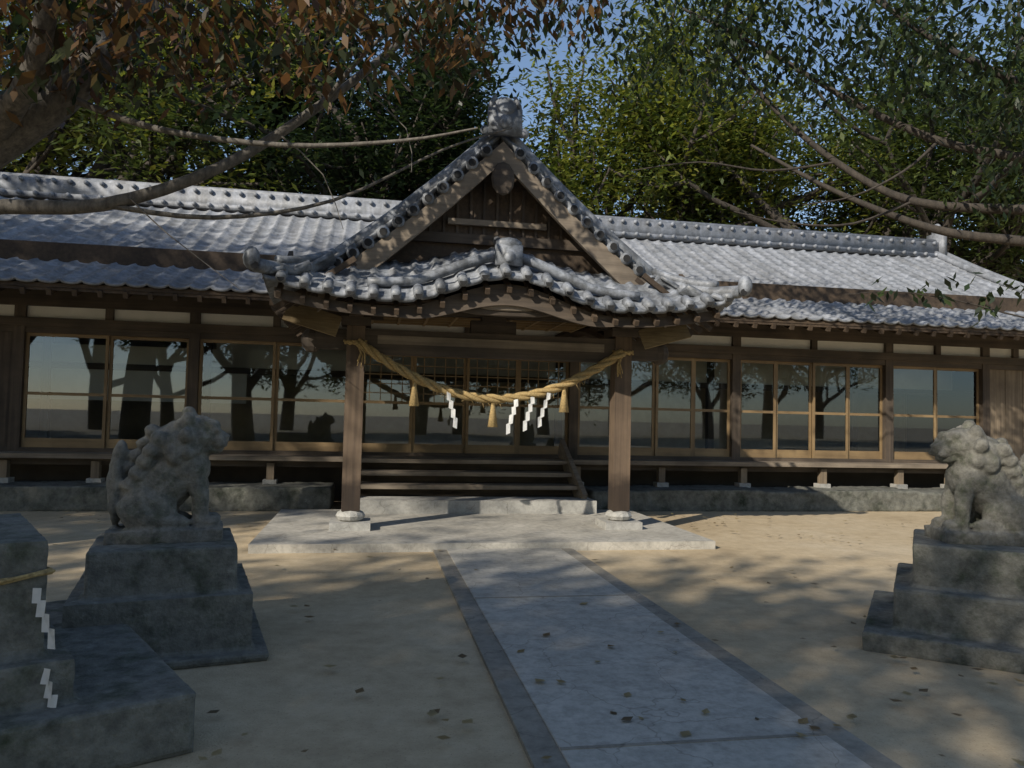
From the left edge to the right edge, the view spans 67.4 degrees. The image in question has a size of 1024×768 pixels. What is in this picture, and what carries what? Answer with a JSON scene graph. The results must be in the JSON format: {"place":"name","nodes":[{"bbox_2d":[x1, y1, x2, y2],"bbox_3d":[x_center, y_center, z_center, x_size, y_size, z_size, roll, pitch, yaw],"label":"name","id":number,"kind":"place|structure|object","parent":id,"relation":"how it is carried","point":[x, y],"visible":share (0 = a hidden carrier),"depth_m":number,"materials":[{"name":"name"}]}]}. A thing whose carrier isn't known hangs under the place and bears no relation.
{"place":"outdoors","nodes":[
{"label":"outdoors","id":0,"kind":"place"},
{"bbox_2d":[0,0,555,105],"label":"tree","id":1,"kind":"object","parent":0,"point":[95,39],"visible":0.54,"depth_m":7.85,"materials":[{"name":"plant"}]},
{"bbox_2d":[10,371,975,500],"bbox_3d":[-1.054,0.376,14.440,22.080,3.300,3.800,2,-3,-10],"label":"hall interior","id":2,"kind":"object","parent":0,"point":[919,434],"visible":0.12,"depth_m":13.76,"materials":[{"name":"brown wood"}]},
{"bbox_2d":[262,247,726,313],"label":"porch roof","id":3,"kind":"structure","parent":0,"point":[358,277],"depth_m":8.51,"materials":[{"name":"grey tile"}]},
{"bbox_2d":[243,95,752,311],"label":"porch tile ridges","id":4,"kind":"object","parent":3,"relation":"on","point":[503,114],"visible":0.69,"depth_m":8.62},
{"bbox_2d":[262,136,500,304],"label":"porch roof","id":5,"kind":"structure","parent":4,"relation":"attached to","point":[329,258],"depth_m":8.59,"materials":[{"name":"tile"}]},
{"bbox_2d":[360,468,555,496],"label":"wooden steps","id":6,"kind":"structure","parent":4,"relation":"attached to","point":[464,482],"depth_m":12.19,"materials":[{"name":"brown wood"}]},
{"bbox_2d":[429,178,562,239],"bbox_3d":[-0.174,-2.201,9.299,1.630,0.960,0.020,2,-3,-10],"label":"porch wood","id":7,"kind":"object","parent":4,"relation":"attached to","point":[497,212],"visible":0.67,"depth_m":9.29,"materials":[{"name":"brown wood"}]},
{"bbox_2d":[274,141,718,498],"bbox_3d":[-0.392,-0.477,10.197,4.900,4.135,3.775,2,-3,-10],"label":"porch wood","id":8,"kind":"object","parent":4,"relation":"attached to","point":[491,325],"visible":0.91,"depth_m":9.15,"materials":[{"name":"brown wood"}]},
{"bbox_2d":[282,305,690,348],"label":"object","id":9,"kind":"object","parent":8,"relation":"attached to","point":[322,321],"visible":0.79,"depth_m":8.81,"materials":[{"name":"brown wood"}]},
{"bbox_2d":[343,338,633,426],"bbox_3d":[-0.243,0.010,9.298,3.597,1.020,0.356,2,-3,-10],"label":"shimenawa rope","id":10,"kind":"object","parent":8,"relation":"attached to","point":[365,348],"visible":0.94,"depth_m":9.13,"materials":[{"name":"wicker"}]},
{"bbox_2d":[447,392,550,434],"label":"paper streamers","id":11,"kind":"object","parent":10,"relation":"attached to","point":[510,416],"visible":1,"depth_m":9.18,"materials":[{"name":"white paper"}]},
{"bbox_2d":[371,304,606,332],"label":"rafters","id":12,"kind":"object","parent":8,"relation":"attached to","point":[456,318],"visible":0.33,"depth_m":10.66,"materials":[{"name":"brown wood"}]},
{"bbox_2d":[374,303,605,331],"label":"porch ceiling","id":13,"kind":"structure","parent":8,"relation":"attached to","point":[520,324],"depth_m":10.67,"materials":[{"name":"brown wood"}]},
{"bbox_2d":[271,173,719,340],"bbox_3d":[-0.407,-1.554,10.457,5.035,2.401,4.418,2,-3,-10],"label":"porch wood","id":14,"kind":"object","parent":8,"relation":"on","point":[572,260],"visible":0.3,"depth_m":9.25,"materials":[{"name":"brown wood"}]},
{"bbox_2d":[250,146,747,310],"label":"round eave-end tiles","id":15,"kind":"object","parent":4,"relation":"attached to","point":[443,186],"visible":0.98,"depth_m":8.70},
{"bbox_2d":[499,136,731,340],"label":"roof tiles","id":16,"kind":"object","parent":4,"relation":"attached to","point":[663,281],"depth_m":9.06,"materials":[{"name":"tile"}]},
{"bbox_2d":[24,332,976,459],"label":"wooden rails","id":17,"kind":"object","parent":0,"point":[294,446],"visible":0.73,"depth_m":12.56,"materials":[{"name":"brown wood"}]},
{"bbox_2d":[0,501,1023,767],"bbox_3d":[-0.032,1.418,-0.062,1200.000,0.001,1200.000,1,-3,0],"label":"ground","id":18,"kind":"structure","parent":0,"point":[390,633],"depth_m":4.69,"materials":[{"name":"beige sand"}]},
{"bbox_2d":[0,2,78,173],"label":"tree","id":19,"kind":"object","parent":18,"relation":"on","point":[21,167],"depth_m":24.03,"materials":[{"name":"green plant"}]},
{"bbox_2d":[0,513,195,767],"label":"stone monument","id":20,"kind":"object","parent":18,"relation":"on","point":[126,693],"visible":0.84,"depth_m":3.05,"materials":[{"name":"grey stone"}]},
{"bbox_2d":[0,567,55,584],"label":"monument rope","id":21,"kind":"object","parent":20,"relation":"attached to","point":[47,571],"visible":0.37,"depth_m":3.04,"materials":[{"name":"fabric"}]},
{"bbox_2d":[32,588,57,707],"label":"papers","id":22,"kind":"object","parent":20,"relation":"attached to","point":[40,612],"visible":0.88,"depth_m":3.04,"materials":[{"name":"paper"}]},
{"bbox_2d":[62,528,268,669],"bbox_3d":[-2.129,1.264,4.697,1.155,0.637,1.155,2,-3,-23],"label":"pedestal","id":23,"kind":"object","parent":18,"relation":"on","point":[181,605],"visible":0.75,"depth_m":4.32,"materials":[{"name":"stone"}]},
{"bbox_2d":[103,406,229,544],"bbox_3d":[-2.112,0.550,4.731,0.686,0.829,0.415,2,-3,-21],"label":"guardian lion statue","id":24,"kind":"object","parent":23,"relation":"on","point":[157,477],"visible":1,"depth_m":4.59,"materials":[{"name":"stone"}]},
{"bbox_2d":[0,480,334,510],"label":"stone foundation","id":25,"kind":"object","parent":18,"relation":"on","point":[78,495],"visible":0.69,"depth_m":10.89,"materials":[{"name":"stone"}]},
{"bbox_2d":[0,0,360,192],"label":"tree","id":26,"kind":"object","parent":18,"relation":"on","point":[70,145],"depth_m":19.78,"materials":[{"name":"green plant"}]},
{"bbox_2d":[3,0,497,198],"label":"tree","id":27,"kind":"object","parent":18,"relation":"on","point":[138,164],"depth_m":19.04,"materials":[{"name":"green plant"}]},
{"bbox_2d":[0,0,610,289],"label":"tree","id":28,"kind":"object","parent":18,"relation":"on","point":[63,50],"depth_m":7.30,"materials":[{"name":"brown plant"}]},
{"bbox_2d":[120,0,588,200],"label":"tree","id":29,"kind":"object","parent":18,"relation":"on","point":[470,104],"depth_m":20.40,"materials":[{"name":"green plant"}]},
{"bbox_2d":[223,19,645,217],"bbox_3d":[-3.180,-5.095,30.071,17.764,15.650,13.948,1,-3,0],"label":"tree","id":30,"kind":"object","parent":18,"relation":"on","point":[538,121],"depth_m":25.97,"materials":[{"name":"green plant"}]},
{"bbox_2d":[0,239,1023,339],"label":"roof eaves","id":31,"kind":"object","parent":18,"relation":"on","point":[105,254],"visible":0.17,"depth_m":11.99,"materials":[{"name":"brown wood"}]},
{"bbox_2d":[0,195,1023,330],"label":"hall roof","id":32,"kind":"structure","parent":31,"relation":"on","point":[280,234],"depth_m":14.18,"materials":[{"name":"grey tile"}]},
{"bbox_2d":[0,369,1023,483],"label":"support posts","id":33,"kind":"object","parent":18,"relation":"on","point":[1007,405],"visible":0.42,"depth_m":14.38,"materials":[{"name":"brown wood"}]},
{"bbox_2d":[0,289,1023,473],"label":"wooden beams","id":34,"kind":"structure","parent":33,"relation":"attached to","point":[138,328],"depth_m":12.95,"materials":[{"name":"brown wood"}]},
{"bbox_2d":[21,332,978,459],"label":"window frames","id":35,"kind":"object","parent":34,"relation":"on","point":[275,387],"visible":0.72,"depth_m":12.80,"materials":[{"name":"brown wood"}]},
{"bbox_2d":[25,336,904,457],"bbox_3d":[-1.186,0.122,14.426,21.800,2.400,3.600,2,-3,-10],"label":"window glass","id":36,"kind":"object","parent":35,"relation":"in","point":[250,420],"visible":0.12,"depth_m":16.10,"materials":[{"name":"clear glass"}]},
{"bbox_2d":[0,305,1018,461],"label":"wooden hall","id":37,"kind":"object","parent":34,"relation":"on","point":[12,355],"visible":0.47,"depth_m":12.79,"materials":[{"name":"brown wood"}]},
{"bbox_2d":[0,172,1023,293],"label":"roof ridge","id":38,"kind":"structure","parent":34,"relation":"on","point":[52,187],"depth_m":16.32,"materials":[{"name":"grey tile"}]},
{"bbox_2d":[0,304,1023,468],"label":"building wall","id":39,"kind":"structure","parent":34,"relation":"attached to","point":[65,380],"depth_m":12.90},
{"bbox_2d":[3,510,1023,765],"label":"fallen leaves","id":40,"kind":"object","parent":18,"relation":"on","point":[803,720],"visible":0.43,"depth_m":3.70,"materials":[{"name":"brown plant"}]},
{"bbox_2d":[248,509,871,767],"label":"concrete paving","id":41,"kind":"structure","parent":18,"relation":"on","point":[650,670],"depth_m":4.74,"materials":[{"name":"grey concrete"}]},
{"bbox_2d":[329,496,641,530],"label":"stone step","id":42,"kind":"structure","parent":41,"relation":"on","point":[358,521],"depth_m":10.49,"materials":[{"name":"grey stone"}]},
{"bbox_2d":[341,325,631,510],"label":"porch pillars","id":43,"kind":"structure","parent":42,"relation":"on","point":[619,448],"depth_m":9.43,"materials":[{"name":"brown wood"}]},
{"bbox_2d":[474,594,825,749],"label":"path joints","id":44,"kind":"object","parent":41,"relation":"on","point":[684,741],"visible":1,"depth_m":3.35,"materials":[{"name":"stone"}]},
{"bbox_2d":[433,548,902,767],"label":"path border","id":45,"kind":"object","parent":18,"relation":"on","point":[536,739],"visible":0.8,"depth_m":4.11,"materials":[{"name":"grey stone"}]},
{"bbox_2d":[413,0,938,232],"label":"tree","id":46,"kind":"object","parent":18,"relation":"on","point":[771,120],"depth_m":25.22,"materials":[{"name":"green plant"}]},
{"bbox_2d":[560,59,936,236],"bbox_3d":[8.898,-5.266,31.618,18.038,16.568,16.434,1,-3,0],"label":"tree","id":47,"kind":"object","parent":18,"relation":"on","point":[876,231],"depth_m":27.99,"materials":[{"name":"plant"}]},
{"bbox_2d":[584,485,943,511],"bbox_3d":[5.831,1.958,13.155,9.558,0.368,0.941,2,-3,-10],"label":"stone foundation","id":48,"kind":"object","parent":18,"relation":"on","point":[770,499],"visible":0.72,"depth_m":12.48,"materials":[{"name":"stone"}]},
{"bbox_2d":[0,477,944,488],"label":"foundation stones","id":49,"kind":"object","parent":48,"relation":"on","point":[275,481],"visible":0.43,"depth_m":12.69,"materials":[{"name":"grey stone"}]},
{"bbox_2d":[521,0,1023,328],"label":"tree","id":50,"kind":"object","parent":18,"relation":"on","point":[940,86],"depth_m":9.27,"materials":[{"name":"brown plant"}]},
{"bbox_2d":[567,0,1023,275],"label":"tree","id":51,"kind":"object","parent":18,"relation":"on","point":[943,166],"depth_m":24.56,"materials":[{"name":"green plant"}]},
{"bbox_2d":[794,0,1023,282],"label":"tree","id":52,"kind":"object","parent":18,"relation":"on","point":[961,244],"depth_m":26.04,"materials":[{"name":"plant"}]},
{"bbox_2d":[842,65,1023,264],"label":"tree","id":53,"kind":"object","parent":18,"relation":"on","point":[960,175],"depth_m":30.53,"materials":[{"name":"green plant"}]},
{"bbox_2d":[862,529,1023,673],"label":"pedestal","id":54,"kind":"object","parent":18,"relation":"on","point":[960,604],"visible":0.9,"depth_m":4.79,"materials":[{"name":"stone"}]},
{"bbox_2d":[924,420,1023,545],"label":"guardian lion statue","id":55,"kind":"object","parent":54,"relation":"on","point":[982,499],"visible":1,"depth_m":5.06,"materials":[{"name":"stone"}]},
{"bbox_2d":[0,0,1023,262],"label":"sky","id":56,"kind":"structure","parent":0,"point":[525,62],"materials":[{"name":"blue"}]}
]}

